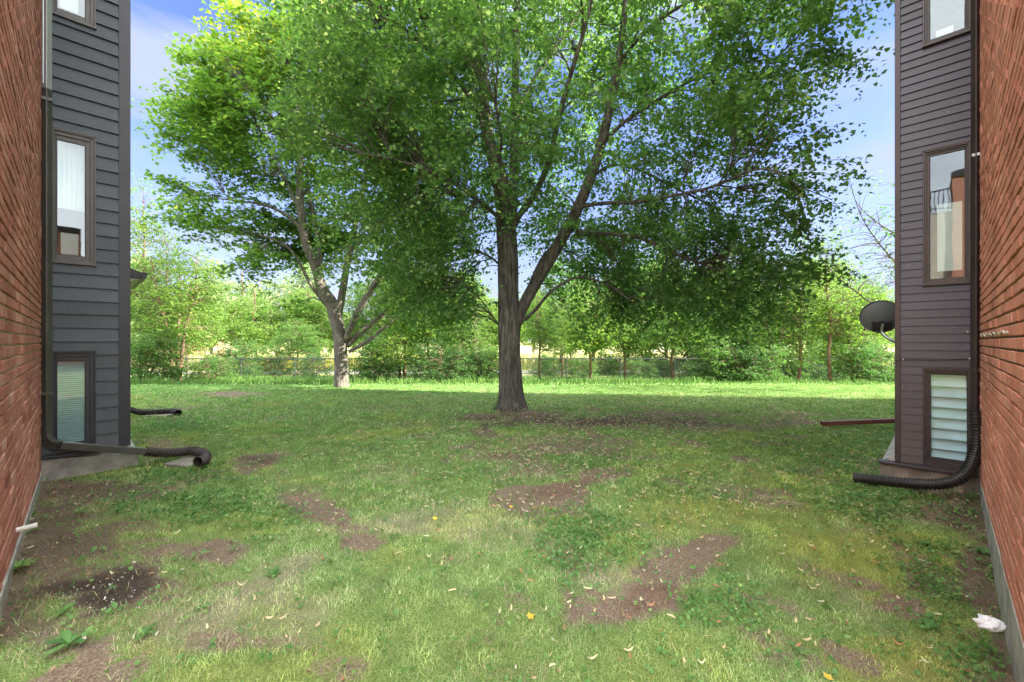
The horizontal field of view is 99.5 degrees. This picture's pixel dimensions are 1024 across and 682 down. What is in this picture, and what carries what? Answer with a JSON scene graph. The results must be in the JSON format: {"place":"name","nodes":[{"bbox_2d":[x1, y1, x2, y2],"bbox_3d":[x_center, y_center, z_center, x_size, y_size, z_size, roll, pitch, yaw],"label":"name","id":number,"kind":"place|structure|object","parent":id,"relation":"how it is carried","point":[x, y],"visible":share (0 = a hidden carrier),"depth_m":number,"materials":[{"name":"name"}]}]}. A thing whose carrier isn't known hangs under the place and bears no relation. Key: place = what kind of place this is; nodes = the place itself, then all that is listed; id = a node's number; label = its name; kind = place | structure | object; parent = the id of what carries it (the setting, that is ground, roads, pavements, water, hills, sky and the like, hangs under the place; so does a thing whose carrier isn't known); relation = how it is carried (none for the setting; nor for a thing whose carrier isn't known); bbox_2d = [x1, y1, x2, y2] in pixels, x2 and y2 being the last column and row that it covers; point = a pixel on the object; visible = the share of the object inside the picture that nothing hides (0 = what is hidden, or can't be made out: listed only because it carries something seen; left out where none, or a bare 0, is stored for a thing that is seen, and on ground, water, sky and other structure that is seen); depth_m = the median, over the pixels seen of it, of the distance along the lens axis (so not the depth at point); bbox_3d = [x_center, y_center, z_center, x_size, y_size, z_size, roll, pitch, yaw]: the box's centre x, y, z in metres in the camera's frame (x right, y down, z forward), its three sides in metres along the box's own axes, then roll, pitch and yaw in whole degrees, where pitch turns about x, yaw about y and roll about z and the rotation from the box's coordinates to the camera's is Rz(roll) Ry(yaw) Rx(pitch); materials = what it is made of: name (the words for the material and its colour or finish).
{"place":"outdoors","nodes":[
{"label":"outdoors","id":0,"kind":"place"},
{"bbox_2d":[182,371,694,373],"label":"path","id":1,"kind":"structure","parent":0,"point":[423,373],"depth_m":29.18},
{"bbox_2d":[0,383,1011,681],"bbox_3d":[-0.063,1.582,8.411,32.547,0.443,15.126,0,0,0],"label":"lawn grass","id":2,"kind":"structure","parent":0,"point":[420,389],"depth_m":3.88,"materials":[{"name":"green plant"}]},
{"bbox_2d":[0,342,1014,681],"bbox_3d":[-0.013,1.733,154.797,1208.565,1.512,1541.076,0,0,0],"label":"ground","id":3,"kind":"structure","parent":0,"point":[94,658],"depth_m":3.09,"materials":[{"name":"green plant"}]},
{"bbox_2d":[12,557,38,569],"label":"weed","id":4,"kind":"object","parent":3,"relation":"on","point":[20,563],"visible":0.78,"depth_m":2.71,"materials":[{"name":"green plant"}]},
{"bbox_2d":[43,630,85,656],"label":"weed","id":5,"kind":"object","parent":3,"relation":"on","point":[67,637],"visible":1,"depth_m":2.09,"materials":[{"name":"green plant"}]},
{"bbox_2d":[53,602,76,616],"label":"weed","id":6,"kind":"object","parent":3,"relation":"on","point":[66,607],"visible":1,"depth_m":2.31,"materials":[{"name":"green plant"}]},
{"bbox_2d":[0,0,211,620],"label":"brick building","id":7,"kind":"structure","parent":3,"relation":"on","point":[70,278],"depth_m":5.14,"materials":[{"name":"brick"}]},
{"bbox_2d":[51,350,96,451],"bbox_3d":[-5.249,0.703,5.202,0.094,1.173,0.385,0,0,45],"label":"window","id":8,"kind":"structure","parent":7,"relation":"in","point":[87,359],"depth_m":5.23,"materials":[{"name":"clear glass"}]},
{"bbox_2d":[52,0,96,29],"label":"window","id":9,"kind":"structure","parent":7,"relation":"in","point":[89,20],"depth_m":5.27,"materials":[{"name":"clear glass"}]},
{"bbox_2d":[53,126,96,265],"bbox_3d":[-5.319,-1.710,5.271,0.290,1.588,0.385,0,0,45],"label":"window","id":10,"kind":"structure","parent":7,"relation":"in","point":[74,153],"depth_m":5.27,"materials":[{"name":"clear glass"}]},
{"bbox_2d":[44,552,180,621],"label":"perlite crumbs","id":11,"kind":"object","parent":3,"relation":"on","point":[97,593],"visible":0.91,"depth_m":2.52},
{"bbox_2d":[103,601,129,613],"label":"weed","id":12,"kind":"object","parent":3,"relation":"on","point":[113,604],"visible":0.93,"depth_m":2.36,"materials":[{"name":"green plant"}]},
{"bbox_2d":[135,622,157,640],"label":"weed","id":13,"kind":"object","parent":3,"relation":"on","point":[137,636],"visible":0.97,"depth_m":2.18,"materials":[{"name":"green plant"}]},
{"bbox_2d":[131,248,164,342],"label":"tree","id":14,"kind":"object","parent":3,"relation":"on","point":[139,284],"visible":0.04,"depth_m":49.56,"materials":[{"name":"green plant"}]},
{"bbox_2d":[131,170,176,362],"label":"young tree","id":15,"kind":"object","parent":3,"relation":"on","point":[143,230],"visible":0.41,"depth_m":20.35,"materials":[{"name":"green plant"}]},
{"bbox_2d":[131,406,181,415],"bbox_3d":[-7.632,1.442,9.205,1.156,0.302,0.315,0,0,-12],"label":"drain hose","id":16,"kind":"object","parent":3,"relation":"on","point":[136,411],"visible":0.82,"depth_m":9.22,"materials":[{"name":"black plastic"}]},
{"bbox_2d":[131,220,189,362],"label":"young tree","id":17,"kind":"object","parent":3,"relation":"on","point":[165,277],"visible":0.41,"depth_m":20.27,"materials":[{"name":"green plant"}]},
{"bbox_2d":[131,326,189,381],"bbox_3d":[-15.414,0.623,18.248,3.094,2.774,3.253,0,0,-32],"label":"shrub","id":18,"kind":"object","parent":3,"relation":"on","point":[142,368],"visible":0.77,"depth_m":18.05,"materials":[{"name":"green plant"}]},
{"bbox_2d":[145,413,177,417],"bbox_3d":[-7.469,1.588,9.210,0.559,0.065,0.300,0,0,0],"label":"splash block","id":19,"kind":"object","parent":3,"relation":"on","point":[161,415],"depth_m":9.12,"materials":[{"name":"grey concrete"}]},
{"bbox_2d":[134,310,225,354],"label":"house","id":20,"kind":"structure","parent":3,"relation":"on","point":[207,351],"depth_m":67.39,"materials":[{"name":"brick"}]},
{"bbox_2d":[131,241,234,381],"bbox_3d":[-15.245,-1.302,19.590,5.109,6.377,4.393,0,0,0],"label":"young tree","id":21,"kind":"object","parent":3,"relation":"on","point":[184,307],"visible":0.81,"depth_m":19.19,"materials":[{"name":"green plant"}]},
{"bbox_2d":[163,456,211,468],"bbox_3d":[-4.215,1.583,5.645,0.341,0.075,0.383,0,0,11],"label":"splash block","id":22,"kind":"object","parent":3,"relation":"on","point":[187,461],"depth_m":5.54,"materials":[{"name":"grey concrete"}]},
{"bbox_2d":[153,289,230,371],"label":"leafy tree","id":23,"kind":"object","parent":3,"relation":"on","point":[214,311],"visible":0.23,"depth_m":29.90,"materials":[{"name":"green plant"}]},
{"bbox_2d":[174,253,237,353],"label":"tree","id":24,"kind":"object","parent":3,"relation":"on","point":[218,279],"visible":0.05,"depth_m":51.33,"materials":[{"name":"green plant"}]},
{"bbox_2d":[181,351,239,381],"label":"shrub","id":25,"kind":"object","parent":3,"relation":"on","point":[208,366],"visible":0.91,"depth_m":20.31,"materials":[{"name":"green plant"}]},
{"bbox_2d":[200,335,271,377],"bbox_3d":[-15.998,1.017,25.058,3.253,2.774,3.094,0,0,16],"label":"shrub","id":26,"kind":"object","parent":3,"relation":"on","point":[239,353],"visible":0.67,"depth_m":24.94,"materials":[{"name":"green plant"}]},
{"bbox_2d":[203,272,288,354],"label":"tree","id":27,"kind":"object","parent":3,"relation":"on","point":[241,291],"visible":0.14,"depth_m":46.97,"materials":[{"name":"green plant"}]},
{"bbox_2d":[225,351,277,375],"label":"shrub","id":28,"kind":"object","parent":3,"relation":"on","point":[262,361],"visible":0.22,"depth_m":27.03,"materials":[{"name":"green plant"}]},
{"bbox_2d":[217,285,290,355],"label":"leafy tree","id":29,"kind":"object","parent":3,"relation":"on","point":[247,321],"visible":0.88,"depth_m":33.05,"materials":[{"name":"green plant"}]},
{"bbox_2d":[264,566,282,576],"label":"weed","id":30,"kind":"object","parent":3,"relation":"on","point":[274,570],"visible":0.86,"depth_m":2.85,"materials":[{"name":"green plant"}]},
{"bbox_2d":[257,351,297,374],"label":"shrub","id":31,"kind":"object","parent":3,"relation":"on","point":[275,370],"visible":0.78,"depth_m":27.03,"materials":[{"name":"green plant"}]},
{"bbox_2d":[257,270,300,346],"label":"tree","id":32,"kind":"object","parent":3,"relation":"on","point":[284,288],"visible":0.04,"depth_m":57.50,"materials":[{"name":"green plant"}]},
{"bbox_2d":[259,317,332,372],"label":"young tree","id":33,"kind":"object","parent":3,"relation":"on","point":[302,339],"visible":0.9,"depth_m":27.61,"materials":[{"name":"green plant"}]},
{"bbox_2d":[277,255,328,354],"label":"tree","id":34,"kind":"object","parent":3,"relation":"on","point":[297,285],"visible":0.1,"depth_m":49.19,"materials":[{"name":"green plant"}]},
{"bbox_2d":[131,0,477,387],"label":"maple tree","id":35,"kind":"object","parent":3,"relation":"on","point":[213,112],"visible":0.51,"depth_m":13.94,"materials":[{"name":"green plant"}]},
{"bbox_2d":[287,346,333,377],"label":"shrub","id":36,"kind":"object","parent":3,"relation":"on","point":[308,362],"visible":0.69,"depth_m":25.56,"materials":[{"name":"green plant"}]},
{"bbox_2d":[275,285,362,355],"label":"leafy tree","id":37,"kind":"object","parent":3,"relation":"on","point":[313,311],"visible":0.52,"depth_m":34.06,"materials":[{"name":"green plant"}]},
{"bbox_2d":[327,269,399,354],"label":"leafy tree","id":38,"kind":"object","parent":3,"relation":"on","point":[354,303],"visible":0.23,"depth_m":32.15,"materials":[{"name":"green plant"}]},
{"bbox_2d":[348,334,400,381],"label":"shrub","id":39,"kind":"object","parent":3,"relation":"on","point":[365,371],"visible":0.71,"depth_m":18.80,"materials":[{"name":"green plant"}]},
{"bbox_2d":[363,288,435,380],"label":"young tree","id":40,"kind":"object","parent":3,"relation":"on","point":[405,353],"visible":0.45,"depth_m":19.01,"materials":[{"name":"green plant"}]},
{"bbox_2d":[373,332,426,376],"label":"shrub","id":41,"kind":"object","parent":3,"relation":"on","point":[410,369],"visible":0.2,"depth_m":26.01,"materials":[{"name":"green plant"}]},
{"bbox_2d":[379,283,457,369],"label":"leafy tree","id":42,"kind":"object","parent":3,"relation":"on","point":[417,340],"depth_m":30.25,"materials":[{"name":"green plant"}]},
{"bbox_2d":[360,279,482,377],"bbox_3d":[-4.220,-0.705,20.417,5.821,5.369,4.682,0,0,0],"label":"young tree","id":43,"kind":"object","parent":3,"relation":"on","point":[450,340],"visible":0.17,"depth_m":20.23,"materials":[{"name":"green plant"}]},
{"bbox_2d":[408,334,477,382],"bbox_3d":[-3.012,0.863,18.951,3.090,2.336,2.939,0,0,-4],"label":"shrub","id":44,"kind":"object","parent":3,"relation":"on","point":[446,371],"visible":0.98,"depth_m":18.65,"materials":[{"name":"green plant"}]},
{"bbox_2d":[432,339,493,375],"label":"shrub","id":45,"kind":"object","parent":3,"relation":"on","point":[459,356],"visible":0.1,"depth_m":26.58,"materials":[{"name":"green plant"}]},
{"bbox_2d":[445,304,498,374],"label":"young tree","id":46,"kind":"object","parent":3,"relation":"on","point":[479,343],"visible":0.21,"depth_m":25.33,"materials":[{"name":"green plant"}]},
{"bbox_2d":[455,266,497,349],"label":"leafy tree","id":47,"kind":"object","parent":3,"relation":"on","point":[491,326],"visible":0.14,"depth_m":34.72,"materials":[{"name":"green plant"}]},
{"bbox_2d":[455,339,498,381],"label":"shrub","id":48,"kind":"object","parent":3,"relation":"on","point":[489,370],"visible":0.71,"depth_m":19.73,"materials":[{"name":"green plant"}]},
{"bbox_2d":[467,275,494,348],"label":"tree","id":49,"kind":"object","parent":3,"relation":"on","point":[481,303],"visible":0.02,"depth_m":60.63,"materials":[{"name":"green plant"}]},
{"bbox_2d":[0,398,1011,680],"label":"leaf scraps","id":50,"kind":"object","parent":3,"relation":"on","point":[408,532],"visible":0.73,"depth_m":3.60,"materials":[{"name":"brown plant"}]},
{"bbox_2d":[0,405,1011,681],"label":"clover","id":51,"kind":"object","parent":3,"relation":"on","point":[186,495],"visible":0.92,"depth_m":3.91,"materials":[{"name":"green plant"}]},
{"bbox_2d":[27,393,991,681],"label":"fallen bracts","id":52,"kind":"object","parent":3,"relation":"on","point":[567,469],"visible":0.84,"depth_m":6.43,"materials":[{"name":"beige plant"}]},
{"bbox_2d":[132,357,891,379],"bbox_3d":[0.000,1.618,24.000,42.068,1.437,0.072,0,0,0],"label":"chain link fence","id":53,"kind":"object","parent":3,"relation":"on","point":[295,360],"visible":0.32,"depth_m":24.03,"materials":[{"name":"grey metal"}]},
{"bbox_2d":[481,289,545,350],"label":"leafy tree","id":54,"kind":"object","parent":3,"relation":"on","point":[523,338],"visible":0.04,"depth_m":37.22,"materials":[{"name":"green plant"}]},
{"bbox_2d":[523,286,561,377],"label":"young tree","id":55,"kind":"object","parent":3,"relation":"on","point":[541,333],"visible":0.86,"depth_m":20.42,"materials":[{"name":"green plant"}]},
{"bbox_2d":[525,350,569,376],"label":"shrub","id":56,"kind":"object","parent":3,"relation":"on","point":[546,368],"visible":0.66,"depth_m":26.42,"materials":[{"name":"green plant"}]},
{"bbox_2d":[520,251,595,369],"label":"leafy tree","id":57,"kind":"object","parent":3,"relation":"on","point":[548,301],"visible":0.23,"depth_m":30.37,"materials":[{"name":"green plant"}]},
{"bbox_2d":[544,302,576,375],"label":"young tree","id":58,"kind":"object","parent":3,"relation":"on","point":[558,347],"visible":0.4,"depth_m":25.42,"materials":[{"name":"green plant"}]},
{"bbox_2d":[231,0,894,411],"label":"linden tree","id":59,"kind":"object","parent":3,"relation":"on","point":[431,52],"visible":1,"depth_m":8.50,"materials":[{"name":"green plant"}]},
{"bbox_2d":[557,305,580,369],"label":"young tree","id":60,"kind":"object","parent":3,"relation":"on","point":[570,344],"visible":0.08,"depth_m":27.31,"materials":[{"name":"green plant"}]},
{"bbox_2d":[563,353,600,377],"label":"shrub","id":61,"kind":"object","parent":3,"relation":"on","point":[579,362],"visible":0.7,"depth_m":25.32,"materials":[{"name":"green plant"}]},
{"bbox_2d":[538,279,638,368],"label":"leafy tree","id":62,"kind":"object","parent":3,"relation":"on","point":[580,316],"visible":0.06,"depth_m":28.60,"materials":[{"name":"green plant"}]},
{"bbox_2d":[550,286,638,378],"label":"young tree","id":63,"kind":"object","parent":3,"relation":"on","point":[598,344],"visible":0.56,"depth_m":19.29,"materials":[{"name":"green plant"}]},
{"bbox_2d":[593,351,627,375],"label":"shrub","id":64,"kind":"object","parent":3,"relation":"on","point":[609,369],"visible":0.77,"depth_m":27.12,"materials":[{"name":"green plant"}]},
{"bbox_2d":[601,303,646,379],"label":"young tree","id":65,"kind":"object","parent":3,"relation":"on","point":[620,346],"visible":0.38,"depth_m":20.10,"materials":[{"name":"green plant"}]},
{"bbox_2d":[621,357,659,377],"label":"shrub","id":66,"kind":"object","parent":3,"relation":"on","point":[635,369],"visible":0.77,"depth_m":25.16,"materials":[{"name":"green plant"}]},
{"bbox_2d":[611,294,672,372],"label":"young tree","id":67,"kind":"object","parent":3,"relation":"on","point":[637,356],"visible":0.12,"depth_m":27.38,"materials":[{"name":"green plant"}]},
{"bbox_2d":[639,352,678,376],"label":"shrub","id":68,"kind":"object","parent":3,"relation":"on","point":[662,370],"visible":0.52,"depth_m":26.07,"materials":[{"name":"green plant"}]},
{"bbox_2d":[631,249,706,369],"bbox_3d":[10.779,-2.459,29.647,6.240,9.303,7.653,0,0,-9],"label":"leafy tree","id":69,"kind":"object","parent":3,"relation":"on","point":[653,303],"visible":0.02,"depth_m":29.75,"materials":[{"name":"green plant"}]},
{"bbox_2d":[622,299,731,379],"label":"young tree","id":70,"kind":"object","parent":3,"relation":"on","point":[678,344],"visible":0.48,"depth_m":20.19,"materials":[{"name":"green plant"}]},
{"bbox_2d":[660,335,725,376],"bbox_3d":[10.702,0.834,25.552,3.403,3.212,3.578,0,0,-30],"label":"shrub","id":71,"kind":"object","parent":3,"relation":"on","point":[680,366],"visible":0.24,"depth_m":25.53,"materials":[{"name":"green plant"}]},
{"bbox_2d":[682,297,737,368],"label":"young tree","id":72,"kind":"object","parent":3,"relation":"on","point":[710,344],"visible":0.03,"depth_m":25.98,"materials":[{"name":"green plant"}]},
{"bbox_2d":[682,339,765,381],"bbox_3d":[9.721,0.961,20.143,3.578,2.336,3.403,0,0,-5],"label":"shrub","id":73,"kind":"object","parent":3,"relation":"on","point":[721,363],"visible":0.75,"depth_m":19.64,"materials":[{"name":"green plant"}]},
{"bbox_2d":[717,327,764,374],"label":"shrub","id":74,"kind":"object","parent":3,"relation":"on","point":[742,346],"visible":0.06,"depth_m":25.69,"materials":[{"name":"green plant"}]},
{"bbox_2d":[710,341,795,382],"bbox_3d":[10.768,0.969,19.450,3.094,2.190,3.253,0,0,-35],"label":"shrub","id":75,"kind":"object","parent":3,"relation":"on","point":[761,372],"visible":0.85,"depth_m":19.12,"materials":[{"name":"green plant"}]},
{"bbox_2d":[717,294,795,360],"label":"young tree","id":76,"kind":"object","parent":3,"relation":"on","point":[739,339],"visible":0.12,"depth_m":25.46,"materials":[{"name":"green plant"}]},
{"bbox_2d":[744,342,792,375],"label":"shrub","id":77,"kind":"object","parent":3,"relation":"on","point":[765,361],"visible":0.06,"depth_m":25.31,"materials":[{"name":"green plant"}]},
{"bbox_2d":[747,495,803,505],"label":"dry twigs","id":78,"kind":"object","parent":3,"relation":"on","point":[779,503],"visible":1,"depth_m":4.25,"materials":[{"name":"brown wood"}]},
{"bbox_2d":[735,263,823,381],"bbox_3d":[12.546,-1.077,20.558,4.323,6.100,3.717,0,0,-16],"label":"young tree","id":79,"kind":"object","parent":3,"relation":"on","point":[791,343],"visible":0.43,"depth_m":20.27,"materials":[{"name":"green plant"}]},
{"bbox_2d":[764,354,815,378],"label":"shrub","id":80,"kind":"object","parent":3,"relation":"on","point":[794,371],"visible":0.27,"depth_m":24.09,"materials":[{"name":"green plant"}]},
{"bbox_2d":[788,641,814,656],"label":"weed","id":81,"kind":"object","parent":3,"relation":"on","point":[795,647],"visible":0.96,"depth_m":2.37,"materials":[{"name":"green plant"}]},
{"bbox_2d":[769,234,833,380],"bbox_3d":[13.582,-1.718,20.661,2.878,7.395,2.902,0,0,44],"label":"young tree","id":82,"kind":"object","parent":3,"relation":"on","point":[800,348],"visible":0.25,"depth_m":20.42,"materials":[{"name":"green plant"}]},
{"bbox_2d":[792,340,844,378],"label":"shrub","id":83,"kind":"object","parent":3,"relation":"on","point":[818,368],"visible":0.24,"depth_m":24.57,"materials":[{"name":"green plant"}]},
{"bbox_2d":[790,255,857,369],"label":"leafy tree","id":84,"kind":"object","parent":3,"relation":"on","point":[812,334],"visible":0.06,"depth_m":29.77,"materials":[{"name":"green plant"}]},
{"bbox_2d":[797,227,873,380],"bbox_3d":[14.757,-1.626,19.990,3.117,7.110,3.143,0,0,-16],"label":"young tree","id":85,"kind":"object","parent":3,"relation":"on","point":[829,309],"visible":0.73,"depth_m":19.79,"materials":[{"name":"green plant"}]},
{"bbox_2d":[808,257,868,319],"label":"tree","id":86,"kind":"object","parent":3,"relation":"on","point":[846,279],"depth_m":58.51,"materials":[{"name":"green plant"}]},
{"bbox_2d":[804,271,894,379],"bbox_3d":[16.190,-0.665,20.721,3.930,5.268,3.379,0,0,44],"label":"young tree","id":87,"kind":"object","parent":3,"relation":"on","point":[834,348],"visible":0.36,"depth_m":20.37,"materials":[{"name":"green plant"}]},
{"bbox_2d":[815,333,884,374],"bbox_3d":[20.412,0.834,26.558,3.713,3.212,3.903,0,0,-31],"label":"shrub","id":88,"kind":"object","parent":3,"relation":"on","point":[852,343],"visible":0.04,"depth_m":26.34,"materials":[{"name":"green plant"}]},
{"bbox_2d":[820,337,894,381],"bbox_3d":[15.940,0.911,19.549,3.253,2.336,3.094,0,0,-6],"label":"shrub","id":89,"kind":"object","parent":3,"relation":"on","point":[873,370],"visible":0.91,"depth_m":19.22,"materials":[{"name":"green plant"}]},
{"bbox_2d":[836,285,894,348],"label":"young tree","id":90,"kind":"object","parent":3,"relation":"on","point":[877,335],"visible":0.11,"depth_m":27.28,"materials":[{"name":"green plant"}]},
{"bbox_2d":[854,339,894,381],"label":"shrub","id":91,"kind":"object","parent":3,"relation":"on","point":[889,356],"visible":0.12,"depth_m":20.52,"materials":[{"name":"green plant"}]},
{"bbox_2d":[812,170,936,309],"bbox_3d":[12.263,-2.306,13.567,4.825,7.869,4.873,0,0,-33],"label":"sparse tree","id":92,"kind":"object","parent":3,"relation":"on","point":[888,256],"visible":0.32,"depth_m":14.00,"materials":[{"name":"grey plant"}]},
{"bbox_2d":[913,617,944,632],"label":"weed","id":93,"kind":"object","parent":3,"relation":"on","point":[929,624],"visible":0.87,"depth_m":2.67,"materials":[{"name":"green plant"}]},
{"bbox_2d":[853,0,1023,681],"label":"brick building","id":94,"kind":"structure","parent":3,"relation":"on","point":[959,175],"depth_m":4.68,"materials":[{"name":"brick"}]},
{"bbox_2d":[820,418,894,425],"bbox_3d":[6.490,1.490,8.000,1.422,0.175,0.100,0,0,8],"label":"downspout extension","id":95,"kind":"object","parent":94,"relation":"attached to","point":[858,421],"visible":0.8,"depth_m":7.98,"materials":[{"name":"plastic"}]},
{"bbox_2d":[859,300,894,342],"bbox_3d":[5.506,-0.261,6.339,0.358,0.682,0.591,0,0,-18],"label":"satellite dish","id":96,"kind":"object","parent":94,"relation":"attached to","point":[878,316],"visible":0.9,"depth_m":6.39,"materials":[{"name":"black metal"}]},
{"bbox_2d":[922,368,969,470],"bbox_3d":[4.806,0.845,4.802,0.386,1.128,0.125,0,0,45],"label":"window","id":97,"kind":"structure","parent":94,"relation":"in","point":[940,447],"depth_m":4.82,"materials":[{"name":"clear glass"}]},
{"bbox_2d":[922,139,970,285],"bbox_3d":[4.832,-1.387,4.828,0.386,1.533,0.200,0,0,45],"label":"window","id":98,"kind":"structure","parent":94,"relation":"in","point":[949,215],"depth_m":4.86,"materials":[{"name":"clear glass"}]},
{"bbox_2d":[922,0,970,48],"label":"window","id":99,"kind":"structure","parent":94,"relation":"in","point":[947,33],"depth_m":4.85,"materials":[{"name":"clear glass"}]},
{"bbox_2d":[131,373,894,385],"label":"tall grass","id":100,"kind":"structure","parent":0,"point":[271,379],"depth_m":17.39,"materials":[{"name":"green plant"}]},
{"bbox_2d":[131,350,894,369],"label":"meadow","id":101,"kind":"structure","parent":0,"point":[523,364],"depth_m":37.27,"materials":[{"name":"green plant"}]},
{"bbox_2d":[131,0,894,341],"label":"sky","id":102,"kind":"structure","parent":0,"point":[150,19],"materials":[{"name":"blue"}]},
{"bbox_2d":[973,614,1006,631],"bbox_3d":[2.660,1.568,2.412,0.145,0.070,0.117,0,0,0],"label":"plastic scrap","id":103,"kind":"object","parent":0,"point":[989,623],"visible":1,"depth_m":2.39,"materials":[{"name":"white plastic"}]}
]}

